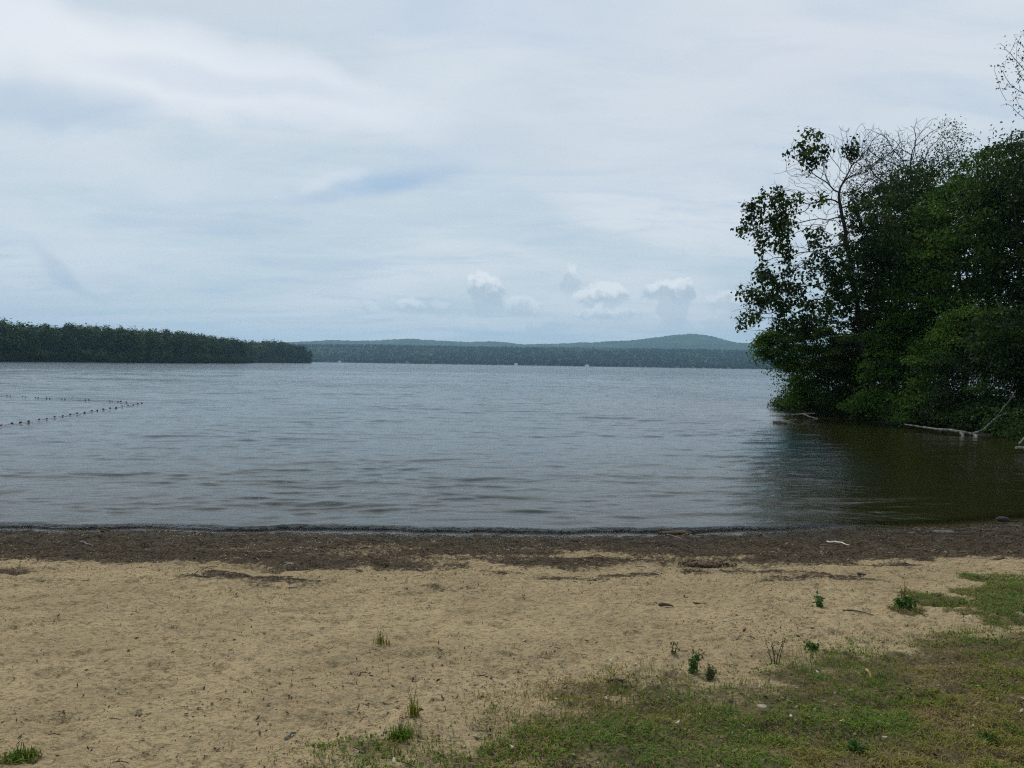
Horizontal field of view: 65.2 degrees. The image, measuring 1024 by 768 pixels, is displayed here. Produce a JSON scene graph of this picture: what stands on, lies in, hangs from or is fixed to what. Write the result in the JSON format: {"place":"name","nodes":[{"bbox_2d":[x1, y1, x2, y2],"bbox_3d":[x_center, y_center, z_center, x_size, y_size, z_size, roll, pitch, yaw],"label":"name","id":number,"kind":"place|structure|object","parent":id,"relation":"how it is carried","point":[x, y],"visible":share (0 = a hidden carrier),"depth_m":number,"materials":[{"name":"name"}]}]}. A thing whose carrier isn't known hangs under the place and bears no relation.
{"place":"outdoors","nodes":[
{"label":"outdoors","id":0,"kind":"place"},
{"bbox_2d":[18,360,264,362],"bbox_3d":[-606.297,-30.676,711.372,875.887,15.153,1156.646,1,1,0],"label":"headland","id":1,"kind":"structure","parent":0,"point":[90,361],"depth_m":548.69,"materials":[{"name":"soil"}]},
{"bbox_2d":[0,317,312,362],"bbox_3d":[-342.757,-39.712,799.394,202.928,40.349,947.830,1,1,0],"label":"wood","id":2,"kind":"object","parent":1,"relation":"on","point":[44,342],"visible":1,"depth_m":580.18,"materials":[{"name":"green plant"}]},
{"bbox_2d":[126,344,817,367],"bbox_3d":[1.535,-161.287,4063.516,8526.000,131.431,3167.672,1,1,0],"label":"hills","id":3,"kind":"structure","parent":0,"point":[440,357],"depth_m":3317.02,"materials":[{"name":"green plant"}]},
{"bbox_2d":[291,343,975,371],"bbox_3d":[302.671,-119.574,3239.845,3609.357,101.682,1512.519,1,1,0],"label":"shore wood","id":4,"kind":"object","parent":3,"relation":"on","point":[589,354],"visible":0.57,"depth_m":3002.16,"materials":[{"name":"green plant"}]},
{"bbox_2d":[0,396,1023,767],"bbox_3d":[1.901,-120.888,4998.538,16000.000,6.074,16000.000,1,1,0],"label":"ground","id":5,"kind":"structure","parent":0,"point":[50,684],"depth_m":6.64,"materials":[{"name":"beige sand"}]},
{"bbox_2d":[0,740,46,765],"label":"grass tuft","id":6,"kind":"object","parent":5,"relation":"on","point":[27,754],"visible":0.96,"depth_m":4.05,"materials":[{"name":"green plant"}]},
{"bbox_2d":[284,732,296,739],"bbox_3d":[-1.218,1.929,4.399,0.020,0.031,0.109,1,1,16],"label":"stick","id":7,"kind":"object","parent":5,"relation":"on","point":[287,736],"visible":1,"depth_m":4.37,"materials":[{"name":"grey wood"}]},
{"bbox_2d":[369,628,389,647],"bbox_3d":[-1.031,2.005,6.351,0.206,0.158,0.163,2,2,29],"label":"grass tuft","id":8,"kind":"object","parent":5,"relation":"on","point":[379,639],"visible":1,"depth_m":6.35,"materials":[{"name":"green plant"}]},
{"bbox_2d":[383,715,415,742],"bbox_3d":[-0.615,1.875,4.342,0.184,0.125,0.184,1,1,0],"label":"grass tuft","id":9,"kind":"object","parent":5,"relation":"on","point":[401,733],"visible":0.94,"depth_m":4.34,"materials":[{"name":"green plant"}]},
{"bbox_2d":[401,685,421,717],"bbox_3d":[-0.599,1.891,4.745,0.161,0.188,0.163,1,1,-16],"label":"grass tuft","id":10,"kind":"object","parent":5,"relation":"on","point":[413,708],"visible":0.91,"depth_m":4.74,"materials":[{"name":"green plant"}]},
{"bbox_2d":[0,522,1023,583],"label":"wrack","id":11,"kind":"object","parent":5,"relation":"on","point":[574,540],"visible":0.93,"depth_m":12.54,"materials":[{"name":"brown plant"}]},
{"bbox_2d":[826,541,848,544],"bbox_3d":[5.245,2.563,12.866,0.048,0.100,0.611,1,1,-12],"label":"stick","id":12,"kind":"object","parent":11,"relation":"on","point":[836,542],"visible":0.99,"depth_m":12.92,"materials":[{"name":"grey wood"}]},
{"bbox_2d":[0,554,1023,767],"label":"beach litter","id":13,"kind":"object","parent":5,"relation":"on","point":[442,697],"visible":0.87,"depth_m":5.73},
{"bbox_2d":[0,572,1023,767],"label":"leaf litter","id":14,"kind":"object","parent":5,"relation":"on","point":[700,744],"visible":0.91,"depth_m":4.85,"materials":[{"name":"plant"}]},
{"bbox_2d":[608,678,624,681],"bbox_3d":[0.735,2.072,5.604,0.172,0.042,0.026,0,2,-40],"label":"stick","id":15,"kind":"object","parent":5,"relation":"on","point":[620,680],"visible":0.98,"depth_m":5.60,"materials":[{"name":"brown wood"}]},
{"bbox_2d":[658,602,672,606],"bbox_3d":[1.539,2.214,8.007,0.162,0.048,0.038,2,2,39],"label":"stick","id":16,"kind":"object","parent":5,"relation":"on","point":[663,604],"visible":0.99,"depth_m":8.00,"materials":[{"name":"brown wood"}]},
{"bbox_2d":[669,641,679,654],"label":"weed","id":17,"kind":"object","parent":5,"relation":"on","point":[673,651],"visible":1,"depth_m":6.25,"materials":[{"name":"green plant"}]},
{"bbox_2d":[651,530,700,534],"bbox_3d":[2.964,2.696,14.455,0.905,0.114,0.352,1,1,0],"label":"weed heap","id":18,"kind":"object","parent":5,"relation":"on","point":[675,532],"visible":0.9,"depth_m":14.41,"materials":[{"name":"brown plant"}]},
{"bbox_2d":[688,648,703,673],"bbox_3d":[1.315,2.013,5.761,0.162,0.222,0.100,0,2,-42],"label":"weed","id":19,"kind":"object","parent":5,"relation":"on","point":[693,665],"visible":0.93,"depth_m":5.75,"materials":[{"name":"green plant"}]},
{"bbox_2d":[680,559,736,567],"bbox_3d":[2.696,2.470,10.948,0.814,0.108,0.420,1,1,0],"label":"weed heap","id":20,"kind":"object","parent":5,"relation":"on","point":[708,564],"visible":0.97,"depth_m":10.91,"materials":[{"name":"plant"}]},
{"bbox_2d":[704,662,717,680],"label":"weed","id":21,"kind":"object","parent":5,"relation":"on","point":[710,673],"visible":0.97,"depth_m":5.64,"materials":[{"name":"green plant"}]},
{"bbox_2d":[756,704,766,707],"bbox_3d":[1.577,2.036,5.051,0.065,0.022,0.056,1,1,0],"label":"stone","id":22,"kind":"object","parent":5,"relation":"on","point":[761,705],"visible":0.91,"depth_m":5.04,"materials":[{"name":"beige stone"}]},
{"bbox_2d":[764,638,784,664],"bbox_3d":[1.984,2.036,6.066,0.171,0.241,0.067,1,1,7],"label":"weed","id":23,"kind":"object","parent":5,"relation":"on","point":[773,650],"visible":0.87,"depth_m":6.06,"materials":[{"name":"green plant"}]},
{"bbox_2d":[741,313,877,412],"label":"shrub","id":24,"kind":"object","parent":5,"relation":"on","point":[790,361],"visible":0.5,"depth_m":53.41,"materials":[{"name":"green plant"}]},
{"bbox_2d":[803,641,818,650],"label":"weed","id":25,"kind":"object","parent":5,"relation":"on","point":[813,646],"visible":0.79,"depth_m":6.44,"materials":[{"name":"green plant"}]},
{"bbox_2d":[812,590,824,606],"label":"weed","id":26,"kind":"object","parent":5,"relation":"on","point":[819,603],"visible":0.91,"depth_m":8.05,"materials":[{"name":"green plant"}]},
{"bbox_2d":[730,125,926,389],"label":"lakeside tree","id":27,"kind":"object","parent":5,"relation":"on","point":[842,297],"visible":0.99,"depth_m":49.26,"materials":[{"name":"green plant"}]},
{"bbox_2d":[844,738,868,752],"bbox_3d":[1.866,1.979,4.355,0.144,0.112,0.141,1,1,0],"label":"weed","id":28,"kind":"object","parent":5,"relation":"on","point":[854,743],"visible":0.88,"depth_m":4.33,"materials":[{"name":"green plant"}]},
{"bbox_2d":[843,610,872,614],"bbox_3d":[3.381,2.226,7.807,0.279,0.030,0.021,1,2,21],"label":"stick","id":29,"kind":"object","parent":5,"relation":"on","point":[857,611],"visible":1,"depth_m":7.81,"materials":[{"name":"grey wood"}]},
{"bbox_2d":[804,313,912,415],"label":"shrub","id":30,"kind":"object","parent":5,"relation":"on","point":[832,397],"visible":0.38,"depth_m":51.53,"materials":[{"name":"green plant"}]},
{"bbox_2d":[766,384,1023,440],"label":"undergrowth","id":31,"kind":"object","parent":5,"relation":"on","point":[1012,426],"visible":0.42,"depth_m":39.81,"materials":[{"name":"green plant"}]},
{"bbox_2d":[843,158,954,360],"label":"leafy tree","id":32,"kind":"object","parent":5,"relation":"on","point":[898,227],"visible":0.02,"depth_m":60.36,"materials":[{"name":"green plant"}]},
{"bbox_2d":[836,294,968,418],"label":"shrub","id":33,"kind":"object","parent":5,"relation":"on","point":[892,326],"visible":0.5,"depth_m":47.66,"materials":[{"name":"green plant"}]},
{"bbox_2d":[898,579,907,598],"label":"weed","id":34,"kind":"object","parent":5,"relation":"on","point":[904,590],"visible":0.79,"depth_m":8.15,"materials":[{"name":"green plant"}]},
{"bbox_2d":[834,114,975,384],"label":"airy tree","id":35,"kind":"object","parent":5,"relation":"on","point":[905,153],"visible":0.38,"depth_m":55.35,"materials":[{"name":"green plant"}]},
{"bbox_2d":[892,595,920,609],"bbox_3d":[3.859,2.160,7.820,0.171,0.190,0.250,0,2,-38],"label":"weed","id":36,"kind":"object","parent":5,"relation":"on","point":[902,602],"visible":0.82,"depth_m":7.84,"materials":[{"name":"green plant"}]},
{"bbox_2d":[845,142,1000,385],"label":"leafy tree","id":37,"kind":"object","parent":5,"relation":"on","point":[907,202],"visible":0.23,"depth_m":50.06,"materials":[{"name":"green plant"}]},
{"bbox_2d":[879,291,1001,426],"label":"shrub","id":38,"kind":"object","parent":5,"relation":"on","point":[933,347],"visible":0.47,"depth_m":42.64,"materials":[{"name":"green plant"}]},
{"bbox_2d":[934,530,954,533],"bbox_3d":[7.753,2.674,14.360,0.370,0.102,0.208,1,1,0],"label":"stone","id":39,"kind":"object","parent":5,"relation":"on","point":[943,531],"visible":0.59,"depth_m":14.30,"materials":[{"name":"grey stone"}]},
{"bbox_2d":[879,146,1022,390],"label":"leafy tree","id":40,"kind":"object","parent":5,"relation":"on","point":[944,240],"visible":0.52,"depth_m":46.37,"materials":[{"name":"green plant"}]},
{"bbox_2d":[905,390,1018,435],"bbox_3d":[22.381,1.493,37.412,5.036,2.496,6.118,1,1,0],"label":"fallen branch","id":41,"kind":"object","parent":5,"relation":"on","point":[961,432],"visible":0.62,"depth_m":37.51,"materials":[{"name":"grey wood"}]},
{"bbox_2d":[915,309,1022,427],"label":"shrub","id":42,"kind":"object","parent":5,"relation":"on","point":[948,392],"visible":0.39,"depth_m":41.26,"materials":[{"name":"green plant"}]},
{"bbox_2d":[915,130,1023,374],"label":"leafy tree","id":43,"kind":"object","parent":5,"relation":"on","point":[995,166],"visible":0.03,"depth_m":59.11,"materials":[{"name":"green plant"}]},
{"bbox_2d":[939,118,1023,401],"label":"leafy tree","id":44,"kind":"object","parent":5,"relation":"on","point":[1015,208],"visible":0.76,"depth_m":43.60,"materials":[{"name":"green plant"}]},
{"bbox_2d":[948,292,1023,422],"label":"shrub","id":45,"kind":"object","parent":5,"relation":"on","point":[1005,346],"visible":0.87,"depth_m":39.34,"materials":[{"name":"green plant"}]},
{"bbox_2d":[977,730,997,744],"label":"weed","id":46,"kind":"object","parent":5,"relation":"on","point":[989,737],"visible":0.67,"depth_m":4.55,"materials":[{"name":"green plant"}]},
{"bbox_2d":[996,516,1009,521],"bbox_3d":[9.988,2.765,16.265,0.273,0.147,0.220,1,1,0],"label":"stone","id":47,"kind":"object","parent":5,"relation":"on","point":[1002,519],"visible":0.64,"depth_m":16.19,"materials":[{"name":"grey stone"}]},
{"bbox_2d":[991,30,1023,170],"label":"sparse tree","id":48,"kind":"object","parent":5,"relation":"on","point":[1018,79],"visible":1,"depth_m":30.15,"materials":[{"name":"green plant"}]},
{"bbox_2d":[1009,264,1023,299],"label":"leafy tree","id":49,"kind":"object","parent":5,"relation":"on","point":[1021,277],"visible":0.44,"depth_m":43.10,"materials":[{"name":"green plant"}]},
{"bbox_2d":[1015,437,1023,450],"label":"cut log","id":50,"kind":"object","parent":5,"relation":"on","point":[1021,448],"visible":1,"depth_m":29.87,"materials":[{"name":"grey wood"}]},
{"bbox_2d":[0,361,1023,537],"bbox_3d":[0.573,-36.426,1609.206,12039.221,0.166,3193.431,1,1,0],"label":"water","id":51,"kind":"structure","parent":0,"point":[452,447],"depth_m":26.91,"materials":[{"name":"grey liquid"}]},
{"bbox_2d":[0,395,139,403],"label":"float line","id":52,"kind":"object","parent":51,"relation":"on","point":[65,399],"visible":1,"depth_m":56.41,"materials":[{"name":"plastic"}]},
{"bbox_2d":[0,402,142,425],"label":"float line","id":53,"kind":"object","parent":51,"relation":"on","point":[20,422],"visible":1,"depth_m":41.09,"materials":[{"name":"plastic"}]},
{"bbox_2d":[773,419,796,423],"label":"drift log","id":54,"kind":"object","parent":51,"relation":"in","point":[781,421],"visible":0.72,"depth_m":43.65,"materials":[{"name":"grey wood"}]},
{"bbox_2d":[792,413,817,418],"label":"fallen branch","id":55,"kind":"object","parent":51,"relation":"on","point":[804,414],"visible":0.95,"depth_m":49.12,"materials":[{"name":"wood"}]},
{"bbox_2d":[0,570,1023,767],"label":"grass","id":56,"kind":"structure","parent":0,"point":[948,739],"depth_m":4.77,"materials":[{"name":"green plant"}]},
{"bbox_2d":[0,0,1023,344],"label":"sky","id":57,"kind":"structure","parent":0,"point":[524,172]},
{"bbox_2d":[285,333,854,349],"bbox_3d":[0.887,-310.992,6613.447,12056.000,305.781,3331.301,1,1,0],"label":"hills","id":58,"kind":"structure","parent":0,"point":[691,341],"depth_m":6456.61,"materials":[{"name":"green plant"}]},
{"bbox_2d":[330,362,978,372],"bbox_3d":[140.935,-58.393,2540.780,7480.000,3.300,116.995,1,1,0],"label":"bank","id":59,"kind":"structure","parent":0,"point":[543,365],"depth_m":2489.88,"materials":[{"name":"soil"}]}
]}

